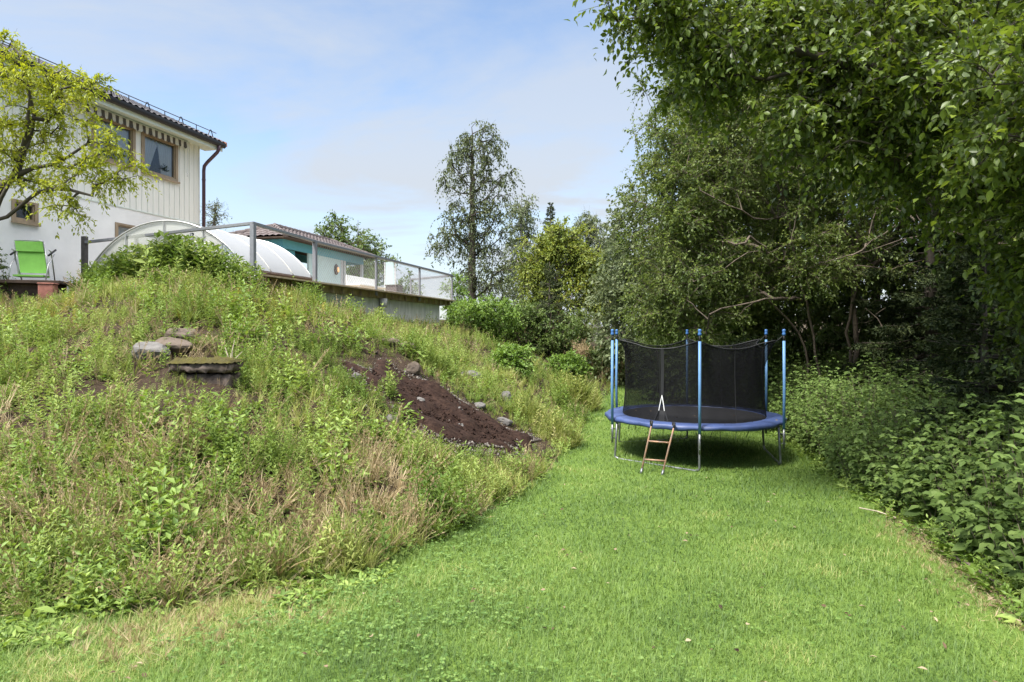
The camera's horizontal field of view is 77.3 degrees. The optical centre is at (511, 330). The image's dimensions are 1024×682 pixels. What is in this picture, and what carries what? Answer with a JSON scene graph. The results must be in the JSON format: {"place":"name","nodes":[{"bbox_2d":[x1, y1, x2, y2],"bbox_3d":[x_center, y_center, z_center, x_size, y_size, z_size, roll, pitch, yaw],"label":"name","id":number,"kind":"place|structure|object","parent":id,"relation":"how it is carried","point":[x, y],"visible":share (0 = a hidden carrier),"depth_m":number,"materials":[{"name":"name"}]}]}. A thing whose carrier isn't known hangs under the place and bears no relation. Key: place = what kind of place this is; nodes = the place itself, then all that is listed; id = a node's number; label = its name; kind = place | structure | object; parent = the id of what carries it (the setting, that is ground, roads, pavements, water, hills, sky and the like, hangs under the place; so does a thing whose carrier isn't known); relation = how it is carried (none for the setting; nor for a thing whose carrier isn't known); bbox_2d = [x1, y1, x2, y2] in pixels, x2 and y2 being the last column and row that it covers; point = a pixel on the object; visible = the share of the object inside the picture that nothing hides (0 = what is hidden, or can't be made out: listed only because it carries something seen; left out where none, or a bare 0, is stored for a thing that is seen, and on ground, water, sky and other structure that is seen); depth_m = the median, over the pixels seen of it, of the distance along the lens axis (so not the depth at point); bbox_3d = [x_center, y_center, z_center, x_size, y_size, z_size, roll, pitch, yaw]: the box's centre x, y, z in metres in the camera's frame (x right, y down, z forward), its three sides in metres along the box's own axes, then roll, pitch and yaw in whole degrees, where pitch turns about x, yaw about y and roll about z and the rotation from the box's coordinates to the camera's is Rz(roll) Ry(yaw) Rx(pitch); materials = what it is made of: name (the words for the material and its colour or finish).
{"place":"outdoors","nodes":[
{"label":"outdoors","id":0,"kind":"place"},
{"bbox_2d":[227,223,374,284],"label":"pool house","id":1,"kind":"structure","parent":0,"point":[300,250],"depth_m":24.98,"materials":[{"name":"teal tile"}]},
{"bbox_2d":[0,265,626,619],"bbox_3d":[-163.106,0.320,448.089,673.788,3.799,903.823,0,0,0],"label":"hillside","id":2,"kind":"structure","parent":0,"point":[145,380],"depth_m":8.23,"materials":[{"name":"green plant"}]},
{"bbox_2d":[0,247,20,297],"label":"shrub","id":3,"kind":"object","parent":2,"relation":"on","point":[2,266],"visible":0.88,"depth_m":13.13,"materials":[{"name":"green plant"}]},
{"bbox_2d":[0,279,73,298],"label":"plank platform","id":4,"kind":"structure","parent":2,"relation":"on","point":[20,287],"depth_m":13.16,"materials":[{"name":"brown wood"}]},
{"bbox_2d":[8,239,56,279],"bbox_3d":[-10.073,-1.480,13.428,0.760,0.884,0.584,0,0,-16],"label":"folding chair","id":5,"kind":"object","parent":4,"relation":"on","point":[32,255],"visible":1,"depth_m":13.43,"materials":[{"name":"green fabric"}]},
{"bbox_2d":[37,283,58,298],"bbox_3d":[-9.389,-0.657,12.950,0.300,0.600,0.270,0,0,-16],"label":"terracotta block","id":6,"kind":"object","parent":2,"relation":"on","point":[44,289],"depth_m":12.84,"materials":[{"name":"orange ceramic"}]},
{"bbox_2d":[0,27,161,243],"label":"garden tree","id":7,"kind":"object","parent":2,"relation":"on","point":[28,124],"visible":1,"depth_m":11.93,"materials":[{"name":"green plant"}]},
{"bbox_2d":[0,40,226,292],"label":"house","id":8,"kind":"structure","parent":2,"relation":"on","point":[168,148],"depth_m":16.85,"materials":[{"name":"beige wood"}]},
{"bbox_2d":[11,198,40,226],"bbox_3d":[-11.164,-2.680,14.599,0.275,0.540,0.660,0,0,14],"label":"window","id":9,"kind":"structure","parent":8,"relation":"in","point":[19,217],"depth_m":14.69,"materials":[{"name":"brown wood"}]},
{"bbox_2d":[91,113,136,169],"bbox_3d":[-10.717,-4.965,17.002,0.734,1.190,1.397,0,0,21],"label":"window","id":10,"kind":"structure","parent":8,"relation":"in","point":[129,133],"depth_m":17.25,"materials":[{"name":"brown wood"}]},
{"bbox_2d":[115,222,134,236],"bbox_3d":[-10.468,-2.460,17.487,0.225,0.820,1.080,0,0,14],"label":"window","id":11,"kind":"structure","parent":8,"relation":"in","point":[120,228],"depth_m":17.28,"materials":[{"name":"brown wood"}]},
{"bbox_2d":[141,131,179,183],"bbox_3d":[-10.212,-4.965,18.435,0.628,1.190,1.374,0,0,0],"label":"window","id":12,"kind":"structure","parent":8,"relation":"in","point":[167,151],"depth_m":18.61,"materials":[{"name":"brown wood"}]},
{"bbox_2d":[130,342,170,361],"bbox_3d":[-4.744,0.290,8.445,0.449,0.285,0.343,0,0,0],"label":"rock","id":13,"kind":"object","parent":2,"relation":"on","point":[156,346],"visible":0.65,"depth_m":8.34,"materials":[{"name":"grey stone"}]},
{"bbox_2d":[65,230,269,294],"bbox_3d":[-7.145,-1.248,12.934,4.759,1.419,2.280,0,0,0],"label":"bush","id":14,"kind":"object","parent":2,"relation":"on","point":[202,260],"visible":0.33,"depth_m":12.35,"materials":[{"name":"green plant"}]},
{"bbox_2d":[125,235,258,282],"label":"blossoms","id":15,"kind":"object","parent":14,"relation":"on","point":[205,250],"visible":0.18,"depth_m":12.43,"materials":[{"name":"green plant"}]},
{"bbox_2d":[155,337,193,353],"bbox_3d":[-4.629,0.215,8.710,0.524,0.255,0.433,0,0,0],"label":"rock","id":16,"kind":"object","parent":2,"relation":"on","point":[175,344],"visible":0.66,"depth_m":8.63,"materials":[{"name":"beige stone"}]},
{"bbox_2d":[0,278,358,365],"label":"yellow weeds","id":17,"kind":"object","parent":2,"relation":"on","point":[67,298],"visible":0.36,"depth_m":10.41,"materials":[{"name":"plant"}]},
{"bbox_2d":[164,328,197,340],"bbox_3d":[-4.728,0.106,9.139,0.440,0.297,0.302,0,0,-25],"label":"rock","id":18,"kind":"object","parent":2,"relation":"on","point":[182,331],"visible":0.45,"depth_m":9.05,"materials":[{"name":"beige stone"}]},
{"bbox_2d":[166,356,243,386],"bbox_3d":[-3.872,0.601,8.125,0.760,0.547,0.550,0,0,-3],"label":"concrete step","id":19,"kind":"object","parent":2,"relation":"on","point":[214,369],"visible":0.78,"depth_m":7.92,"materials":[{"name":"grey concrete"}]},
{"bbox_2d":[200,198,231,229],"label":"garden tree","id":20,"kind":"object","parent":2,"relation":"on","point":[214,215],"visible":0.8,"depth_m":31.93,"materials":[{"name":"green plant"}]},
{"bbox_2d":[225,340,241,357],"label":"twig","id":21,"kind":"object","parent":2,"relation":"on","point":[232,351],"visible":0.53,"depth_m":8.62,"materials":[{"name":"beige plant"}]},
{"bbox_2d":[77,273,455,305],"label":"terrace deck","id":22,"kind":"structure","parent":2,"relation":"on","point":[344,289],"depth_m":17.01,"materials":[{"name":"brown wood"}]},
{"bbox_2d":[90,220,311,280],"bbox_3d":[-7.245,-1.810,15.205,4.100,1.180,2.820,0,0,14],"label":"pool cover","id":23,"kind":"object","parent":22,"relation":"on","point":[275,260],"visible":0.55,"depth_m":14.21,"materials":[{"name":"grey plastic"}]},
{"bbox_2d":[81,221,452,302],"bbox_3d":[-5.121,-1.495,19.757,5.246,1.391,12.818,0,0,23],"label":"deck railing","id":24,"kind":"object","parent":22,"relation":"on","point":[85,242],"visible":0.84,"depth_m":15.59,"materials":[{"name":"grey metal"}]},
{"bbox_2d":[346,275,385,290],"bbox_3d":[-4.786,-1.460,21.285,0.500,0.620,2.100,0,0,14],"label":"white bench","id":25,"kind":"object","parent":22,"relation":"on","point":[367,282],"visible":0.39,"depth_m":21.01,"materials":[{"name":"plastic"}]},
{"bbox_2d":[384,261,395,290],"bbox_3d":[-4.746,-1.925,24.915,0.458,1.550,0.040,0,0,14],"label":"wind screen","id":26,"kind":"object","parent":22,"relation":"on","point":[390,276],"visible":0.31,"depth_m":24.90,"materials":[{"name":"white fabric"}]},
{"bbox_2d":[385,284,402,292],"bbox_3d":[-3.783,-1.315,20.566,0.410,0.290,0.540,0,0,14],"label":"planter box","id":27,"kind":"object","parent":22,"relation":"on","point":[390,286],"visible":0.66,"depth_m":20.34,"materials":[{"name":"grey concrete"}]},
{"bbox_2d":[0,290,608,617],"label":"ground cover","id":28,"kind":"object","parent":2,"relation":"on","point":[254,423],"visible":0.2,"depth_m":7.69,"materials":[{"name":"green plant"}]},
{"bbox_2d":[0,256,610,619],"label":"weeds","id":29,"kind":"object","parent":2,"relation":"on","point":[36,334],"visible":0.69,"depth_m":7.28,"materials":[{"name":"green plant"}]},
{"bbox_2d":[315,317,375,353],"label":"herb plant","id":30,"kind":"object","parent":2,"relation":"on","point":[350,335],"visible":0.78,"depth_m":11.39,"materials":[{"name":"green plant"}]},
{"bbox_2d":[313,209,402,286],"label":"garden tree","id":31,"kind":"object","parent":2,"relation":"on","point":[343,237],"visible":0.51,"depth_m":32.77,"materials":[{"name":"green plant"}]},
{"bbox_2d":[298,291,439,323],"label":"retaining wall","id":32,"kind":"structure","parent":2,"relation":"on","point":[411,310],"depth_m":20.20,"materials":[{"name":"concrete"}]},
{"bbox_2d":[379,298,386,314],"bbox_3d":[-3.795,-0.470,18.874,0.240,0.940,0.240,0,0,0],"label":"drain pipe","id":33,"kind":"object","parent":32,"relation":"attached to","point":[383,301],"visible":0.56,"depth_m":18.79,"materials":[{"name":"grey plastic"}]},
{"bbox_2d":[365,266,383,290],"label":"shrub","id":34,"kind":"object","parent":2,"relation":"on","point":[372,273],"visible":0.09,"depth_m":31.14,"materials":[{"name":"green plant"}]},
{"bbox_2d":[381,338,398,346],"bbox_3d":[-2.383,0.235,12.489,0.391,0.196,0.242,0,0,-13],"label":"rock","id":35,"kind":"object","parent":2,"relation":"on","point":[393,343],"visible":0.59,"depth_m":12.40,"materials":[{"name":"beige stone"}]},
{"bbox_2d":[386,414,398,422],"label":"rock","id":36,"kind":"object","parent":2,"relation":"on","point":[389,416],"visible":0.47,"depth_m":9.09,"materials":[{"name":"grey stone"}]},
{"bbox_2d":[397,268,423,295],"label":"shrub","id":37,"kind":"object","parent":2,"relation":"on","point":[406,287],"visible":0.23,"depth_m":29.86,"materials":[{"name":"green plant"}]},
{"bbox_2d":[406,361,420,374],"bbox_3d":[-1.788,0.693,11.604,0.271,0.274,0.224,0,0,0],"label":"rock","id":38,"kind":"object","parent":2,"relation":"on","point":[413,367],"visible":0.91,"depth_m":11.52,"materials":[{"name":"stone"}]},
{"bbox_2d":[341,359,536,454],"bbox_3d":[-1.069,1.220,10.435,3.825,2.128,3.150,0,0,0],"label":"soil bed","id":39,"kind":"object","parent":2,"relation":"on","point":[434,390],"visible":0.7,"depth_m":10.53,"materials":[{"name":"brown soil"}]},
{"bbox_2d":[379,359,404,399],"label":"herb plant","id":40,"kind":"object","parent":39,"relation":"on","point":[392,387],"visible":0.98,"depth_m":10.05,"materials":[{"name":"green plant"}]},
{"bbox_2d":[394,393,423,424],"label":"herb plant","id":41,"kind":"object","parent":39,"relation":"on","point":[409,417],"visible":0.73,"depth_m":9.40,"materials":[{"name":"green plant"}]},
{"bbox_2d":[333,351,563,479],"bbox_3d":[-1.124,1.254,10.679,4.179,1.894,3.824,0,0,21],"label":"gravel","id":42,"kind":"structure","parent":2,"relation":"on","point":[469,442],"depth_m":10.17,"materials":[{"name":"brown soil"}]},
{"bbox_2d":[439,270,471,316],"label":"shrub","id":43,"kind":"object","parent":2,"relation":"on","point":[463,291],"visible":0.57,"depth_m":28.90,"materials":[{"name":"green plant"}]},
{"bbox_2d":[452,384,480,401],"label":"herb plant","id":44,"kind":"object","parent":2,"relation":"on","point":[478,398],"visible":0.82,"depth_m":11.94,"materials":[{"name":"green plant"}]},
{"bbox_2d":[440,292,497,334],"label":"shrub","id":45,"kind":"object","parent":2,"relation":"on","point":[473,311],"visible":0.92,"depth_m":22.49,"materials":[{"name":"green plant"}]},
{"bbox_2d":[461,370,481,380],"bbox_3d":[-0.918,1.001,14.269,0.484,0.243,0.383,0,0,26],"label":"rock","id":46,"kind":"object","parent":2,"relation":"on","point":[472,375],"visible":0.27,"depth_m":14.14,"materials":[{"name":"grey stone"}]},
{"bbox_2d":[423,119,524,306],"bbox_3d":[-2.279,-6.370,37.963,6.161,12.430,4.045,0,0,0],"label":"birch tree","id":47,"kind":"object","parent":2,"relation":"on","point":[473,246],"visible":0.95,"depth_m":37.72,"materials":[{"name":"green plant"}]},
{"bbox_2d":[463,337,488,361],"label":"herb plant","id":48,"kind":"object","parent":2,"relation":"on","point":[472,346],"visible":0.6,"depth_m":17.88,"materials":[{"name":"green plant"}]},
{"bbox_2d":[474,402,485,408],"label":"rock","id":49,"kind":"object","parent":2,"relation":"on","point":[480,405],"visible":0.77,"depth_m":11.77,"materials":[{"name":"grey stone"}]},
{"bbox_2d":[469,293,524,340],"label":"shrub","id":50,"kind":"object","parent":2,"relation":"on","point":[504,313],"visible":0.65,"depth_m":23.49,"materials":[{"name":"green plant"}]},
{"bbox_2d":[497,417,512,425],"bbox_3d":[-0.127,1.679,11.721,0.299,0.206,0.224,0,0,0],"label":"rock","id":51,"kind":"object","parent":2,"relation":"on","point":[505,421],"visible":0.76,"depth_m":11.63,"materials":[{"name":"grey stone"}]},
{"bbox_2d":[498,391,511,403],"bbox_3d":[-0.152,1.452,13.314,0.313,0.391,0.254,0,0,0],"label":"rock","id":52,"kind":"object","parent":2,"relation":"on","point":[505,394],"visible":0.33,"depth_m":13.23,"materials":[{"name":"grey stone"}]},
{"bbox_2d":[488,274,528,305],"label":"shrub","id":53,"kind":"object","parent":2,"relation":"on","point":[512,290],"visible":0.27,"depth_m":43.85,"materials":[{"name":"green plant"}]},
{"bbox_2d":[0,266,1023,654],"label":"broad weeds","id":54,"kind":"object","parent":2,"relation":"on","point":[940,544],"visible":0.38,"depth_m":5.78,"materials":[{"name":"green plant"}]},
{"bbox_2d":[0,267,1023,680],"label":"dry grass","id":55,"kind":"structure","parent":2,"relation":"on","point":[348,509],"depth_m":5.93,"materials":[{"name":"plant"}]},
{"bbox_2d":[488,340,539,379],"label":"shrub","id":56,"kind":"object","parent":2,"relation":"on","point":[515,355],"visible":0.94,"depth_m":17.43,"materials":[{"name":"green plant"}]},
{"bbox_2d":[496,193,541,306],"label":"birch tree","id":57,"kind":"object","parent":2,"relation":"on","point":[520,226],"visible":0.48,"depth_m":45.73,"materials":[{"name":"green plant"}]},
{"bbox_2d":[498,298,546,343],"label":"shrub","id":58,"kind":"object","parent":2,"relation":"on","point":[525,318],"visible":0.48,"depth_m":24.77,"materials":[{"name":"green plant"}]},
{"bbox_2d":[506,385,548,420],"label":"grass clump","id":59,"kind":"object","parent":2,"relation":"on","point":[521,402],"visible":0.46,"depth_m":12.64,"materials":[{"name":"green plant"}]},
{"bbox_2d":[519,301,552,314],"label":"shrub","id":60,"kind":"object","parent":2,"relation":"on","point":[534,303],"visible":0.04,"depth_m":33.77,"materials":[{"name":"green plant"}]},
{"bbox_2d":[527,202,563,323],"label":"spruce tree","id":61,"kind":"object","parent":2,"relation":"on","point":[551,213],"visible":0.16,"depth_m":42.93,"materials":[{"name":"green plant"}]},
{"bbox_2d":[520,262,583,358],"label":"spruce tree","id":62,"kind":"object","parent":2,"relation":"on","point":[554,296],"visible":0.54,"depth_m":25.34,"materials":[{"name":"green plant"}]},
{"bbox_2d":[524,304,584,357],"bbox_3d":[1.582,0.190,24.963,2.517,2.465,2.653,0,0,0],"label":"shrub","id":63,"kind":"object","parent":2,"relation":"on","point":[547,338],"visible":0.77,"depth_m":24.60,"materials":[{"name":"green plant"}]},
{"bbox_2d":[507,215,618,327],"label":"yellowing tree","id":64,"kind":"object","parent":2,"relation":"on","point":[569,254],"visible":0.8,"depth_m":35.59,"materials":[{"name":"green plant"}]},
{"bbox_2d":[541,348,592,383],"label":"shrub","id":65,"kind":"object","parent":2,"relation":"on","point":[571,358],"visible":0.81,"depth_m":21.23,"materials":[{"name":"green plant"}]},
{"bbox_2d":[524,327,624,384],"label":"blond grass","id":66,"kind":"structure","parent":2,"relation":"on","point":[580,350],"depth_m":26.51,"materials":[{"name":"beige plant"}]},
{"bbox_2d":[564,305,589,320],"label":"shrub","id":67,"kind":"object","parent":2,"relation":"on","point":[574,312],"visible":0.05,"depth_m":45.90,"materials":[{"name":"green plant"}]},
{"bbox_2d":[569,206,629,340],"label":"birch tree","id":68,"kind":"object","parent":2,"relation":"on","point":[590,223],"visible":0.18,"depth_m":43.62,"materials":[{"name":"green plant"}]},
{"bbox_2d":[585,341,624,381],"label":"shrub","id":69,"kind":"object","parent":2,"relation":"on","point":[598,361],"visible":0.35,"depth_m":25.73,"materials":[{"name":"green plant"}]},
{"bbox_2d":[0,0,973,326],"label":"sky","id":70,"kind":"structure","parent":0,"point":[351,108],"materials":[{"name":"blue"}]},
{"bbox_2d":[0,322,1023,681],"bbox_3d":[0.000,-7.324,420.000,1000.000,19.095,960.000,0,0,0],"label":"lawn","id":71,"kind":"structure","parent":0,"point":[940,612],"depth_m":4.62,"materials":[{"name":"plant"}]},
{"bbox_2d":[298,511,386,579],"bbox_3d":[-1.426,1.794,5.325,0.813,0.453,0.817,0,0,0],"label":"grass clump","id":72,"kind":"object","parent":71,"relation":"on","point":[359,564],"visible":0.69,"depth_m":5.22,"materials":[{"name":"green plant"}]},
{"bbox_2d":[395,495,445,543],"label":"grass clump","id":73,"kind":"object","parent":71,"relation":"on","point":[418,520],"visible":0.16,"depth_m":6.27,"materials":[{"name":"green plant"}]},
{"bbox_2d":[0,419,1023,681],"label":"clover","id":74,"kind":"object","parent":71,"relation":"on","point":[452,623],"visible":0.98,"depth_m":4.04,"materials":[{"name":"green plant"}]},
{"bbox_2d":[527,406,587,449],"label":"grass clump","id":75,"kind":"object","parent":71,"relation":"on","point":[546,426],"visible":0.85,"depth_m":12.01,"materials":[{"name":"green plant"}]},
{"bbox_2d":[110,419,1023,681],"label":"fallen leaves","id":76,"kind":"object","parent":71,"relation":"on","point":[823,605],"visible":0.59,"depth_m":4.51,"materials":[{"name":"brown plant"}]},
{"bbox_2d":[551,369,605,411],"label":"grass clump","id":77,"kind":"object","parent":71,"relation":"on","point":[579,387],"visible":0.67,"depth_m":17.45,"materials":[{"name":"green plant"}]},
{"bbox_2d":[572,177,696,387],"bbox_3d":[4.833,-1.270,24.904,5.021,9.548,4.891,0,0,0],"label":"forest tree","id":78,"kind":"object","parent":71,"relation":"on","point":[614,289],"visible":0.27,"depth_m":24.65,"materials":[{"name":"green plant"}]},
{"bbox_2d":[640,420,675,474],"bbox_3d":[2.290,1.830,9.989,0.412,0.804,0.600,0,0,32],"label":"ladder","id":79,"kind":"object","parent":71,"relation":"on","point":[669,442],"visible":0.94,"depth_m":9.94,"materials":[{"name":"wood"}]},
{"bbox_2d":[605,329,786,471],"bbox_3d":[3.255,1.101,11.520,3.122,2.246,3.193,0,0,0],"label":"trampoline","id":80,"kind":"object","parent":71,"relation":"on","point":[687,384],"visible":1,"depth_m":10.47,"materials":[{"name":"fabric"}]},
{"bbox_2d":[646,70,805,388],"bbox_3d":[6.559,-2.867,19.600,4.909,12.815,5.429,0,0,23],"label":"forest tree","id":81,"kind":"object","parent":71,"relation":"on","point":[756,314],"visible":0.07,"depth_m":18.55,"materials":[{"name":"green plant"}]},
{"bbox_2d":[656,111,826,364],"bbox_3d":[9.493,-4.829,25.965,7.708,15.537,8.130,0,0,0],"label":"forest tree","id":82,"kind":"object","parent":71,"relation":"on","point":[750,222],"visible":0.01,"depth_m":25.21,"materials":[{"name":"green plant"}]},
{"bbox_2d":[689,326,815,395],"bbox_3d":[6.229,1.242,17.220,3.577,2.726,3.698,0,0,0],"label":"shrub","id":83,"kind":"object","parent":71,"relation":"on","point":[775,347],"visible":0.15,"depth_m":16.83,"materials":[{"name":"green plant"}]},
{"bbox_2d":[657,39,879,391],"bbox_3d":[8.285,-4.278,20.194,7.296,14.143,7.183,0,0,35],"label":"forest tree","id":84,"kind":"object","parent":71,"relation":"on","point":[771,322],"visible":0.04,"depth_m":18.35,"materials":[{"name":"green plant"}]},
{"bbox_2d":[608,0,931,408],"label":"alder tree","id":85,"kind":"object","parent":71,"relation":"on","point":[705,238],"visible":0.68,"depth_m":13.68,"materials":[{"name":"green plant"}]},
{"bbox_2d":[564,0,1023,392],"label":"overhanging tree","id":86,"kind":"object","parent":71,"relation":"on","point":[984,111],"visible":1,"depth_m":6.57,"materials":[{"name":"green plant"}]},
{"bbox_2d":[770,299,910,389],"bbox_3d":[8.735,0.727,16.883,3.591,3.228,3.784,0,0,36],"label":"shrub","id":87,"kind":"object","parent":71,"relation":"on","point":[833,334],"visible":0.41,"depth_m":16.84,"materials":[{"name":"green plant"}]},
{"bbox_2d":[739,0,968,389],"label":"alder tree","id":88,"kind":"object","parent":71,"relation":"on","point":[829,216],"visible":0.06,"depth_m":15.06,"materials":[{"name":"green plant"}]},
{"bbox_2d":[790,239,924,370],"bbox_3d":[10.068,-0.420,18.827,4.346,4.954,4.452,0,0,0],"label":"shrub","id":89,"kind":"object","parent":71,"relation":"on","point":[830,319],"visible":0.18,"depth_m":17.86,"materials":[{"name":"green plant"}]},
{"bbox_2d":[859,507,895,517],"bbox_3d":[4.062,2.026,7.120,0.016,0.042,0.498,0,0,-15],"label":"stick","id":90,"kind":"object","parent":71,"relation":"on","point":[874,510],"visible":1,"depth_m":7.15,"materials":[{"name":"beige wood"}]},
{"bbox_2d":[757,20,1011,375],"bbox_3d":[10.968,-4.827,19.435,7.686,15.008,8.558,0,0,0],"label":"forest tree","id":91,"kind":"object","parent":71,"relation":"on","point":[838,300],"visible":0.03,"depth_m":18.31,"materials":[{"name":"green plant"}]},
{"bbox_2d":[751,0,1023,346],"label":"overhanging tree","id":92,"kind":"object","parent":71,"relation":"on","point":[887,209],"visible":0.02,"depth_m":9.66,"materials":[{"name":"green plant"}]},
{"bbox_2d":[764,341,1020,486],"bbox_3d":[6.621,1.191,12.599,3.669,2.062,10.346,0,0,7],"label":"bramble thicket","id":93,"kind":"object","parent":71,"relation":"on","point":[841,410],"visible":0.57,"depth_m":11.19,"materials":[{"name":"green plant"}]},
{"bbox_2d":[846,4,995,324],"bbox_3d":[15.737,-5.519,21.533,8.702,16.149,9.647,0,0,0],"label":"forest tree","id":94,"kind":"object","parent":71,"relation":"on","point":[897,242],"depth_m":22.61,"materials":[{"name":"green plant"}]},
{"bbox_2d":[838,47,1009,404],"bbox_3d":[8.964,-2.195,13.570,3.557,8.208,3.792,0,0,0],"label":"spruce tree","id":95,"kind":"object","parent":71,"relation":"on","point":[903,297],"visible":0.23,"depth_m":13.59,"materials":[{"name":"green plant"}]},
{"bbox_2d":[834,352,1023,526],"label":"bramble thicket","id":96,"kind":"object","parent":71,"relation":"on","point":[909,475],"visible":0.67,"depth_m":7.29,"materials":[{"name":"green plant"}]},
{"bbox_2d":[860,285,1006,382],"bbox_3d":[10.756,0.386,15.615,3.871,3.212,3.753,0,0,0],"label":"shrub","id":97,"kind":"object","parent":71,"relation":"on","point":[869,336],"visible":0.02,"depth_m":15.99,"materials":[{"name":"green plant"}]},
{"bbox_2d":[887,0,1023,409],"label":"spruce tree","id":98,"kind":"object","parent":71,"relation":"on","point":[928,301],"visible":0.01,"depth_m":10.83,"materials":[{"name":"green plant"}]},
{"bbox_2d":[890,356,1023,600],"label":"bramble thicket","id":99,"kind":"object","parent":71,"relation":"on","point":[1003,529],"visible":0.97,"depth_m":5.18,"materials":[{"name":"green plant"}]},
{"bbox_2d":[896,225,1023,452],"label":"spruce tree","id":100,"kind":"object","parent":71,"relation":"on","point":[983,375],"visible":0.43,"depth_m":8.57,"materials":[{"name":"green plant"}]},
{"bbox_2d":[897,1,1023,363],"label":"forest tree","id":101,"kind":"object","parent":71,"relation":"on","point":[991,224],"depth_m":14.09,"materials":[{"name":"green plant"}]},
{"bbox_2d":[942,551,998,584],"bbox_3d":[3.685,1.907,5.158,0.053,0.089,0.898,0,0,10],"label":"stick","id":102,"kind":"object","parent":71,"relation":"on","point":[967,563],"visible":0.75,"depth_m":5.19,"materials":[{"name":"wood"}]},
{"bbox_2d":[564,307,597,348],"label":"shrub","id":103,"kind":"object","parent":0,"point":[583,316],"visible":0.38,"depth_m":31.59,"materials":[{"name":"green plant"}]}
]}

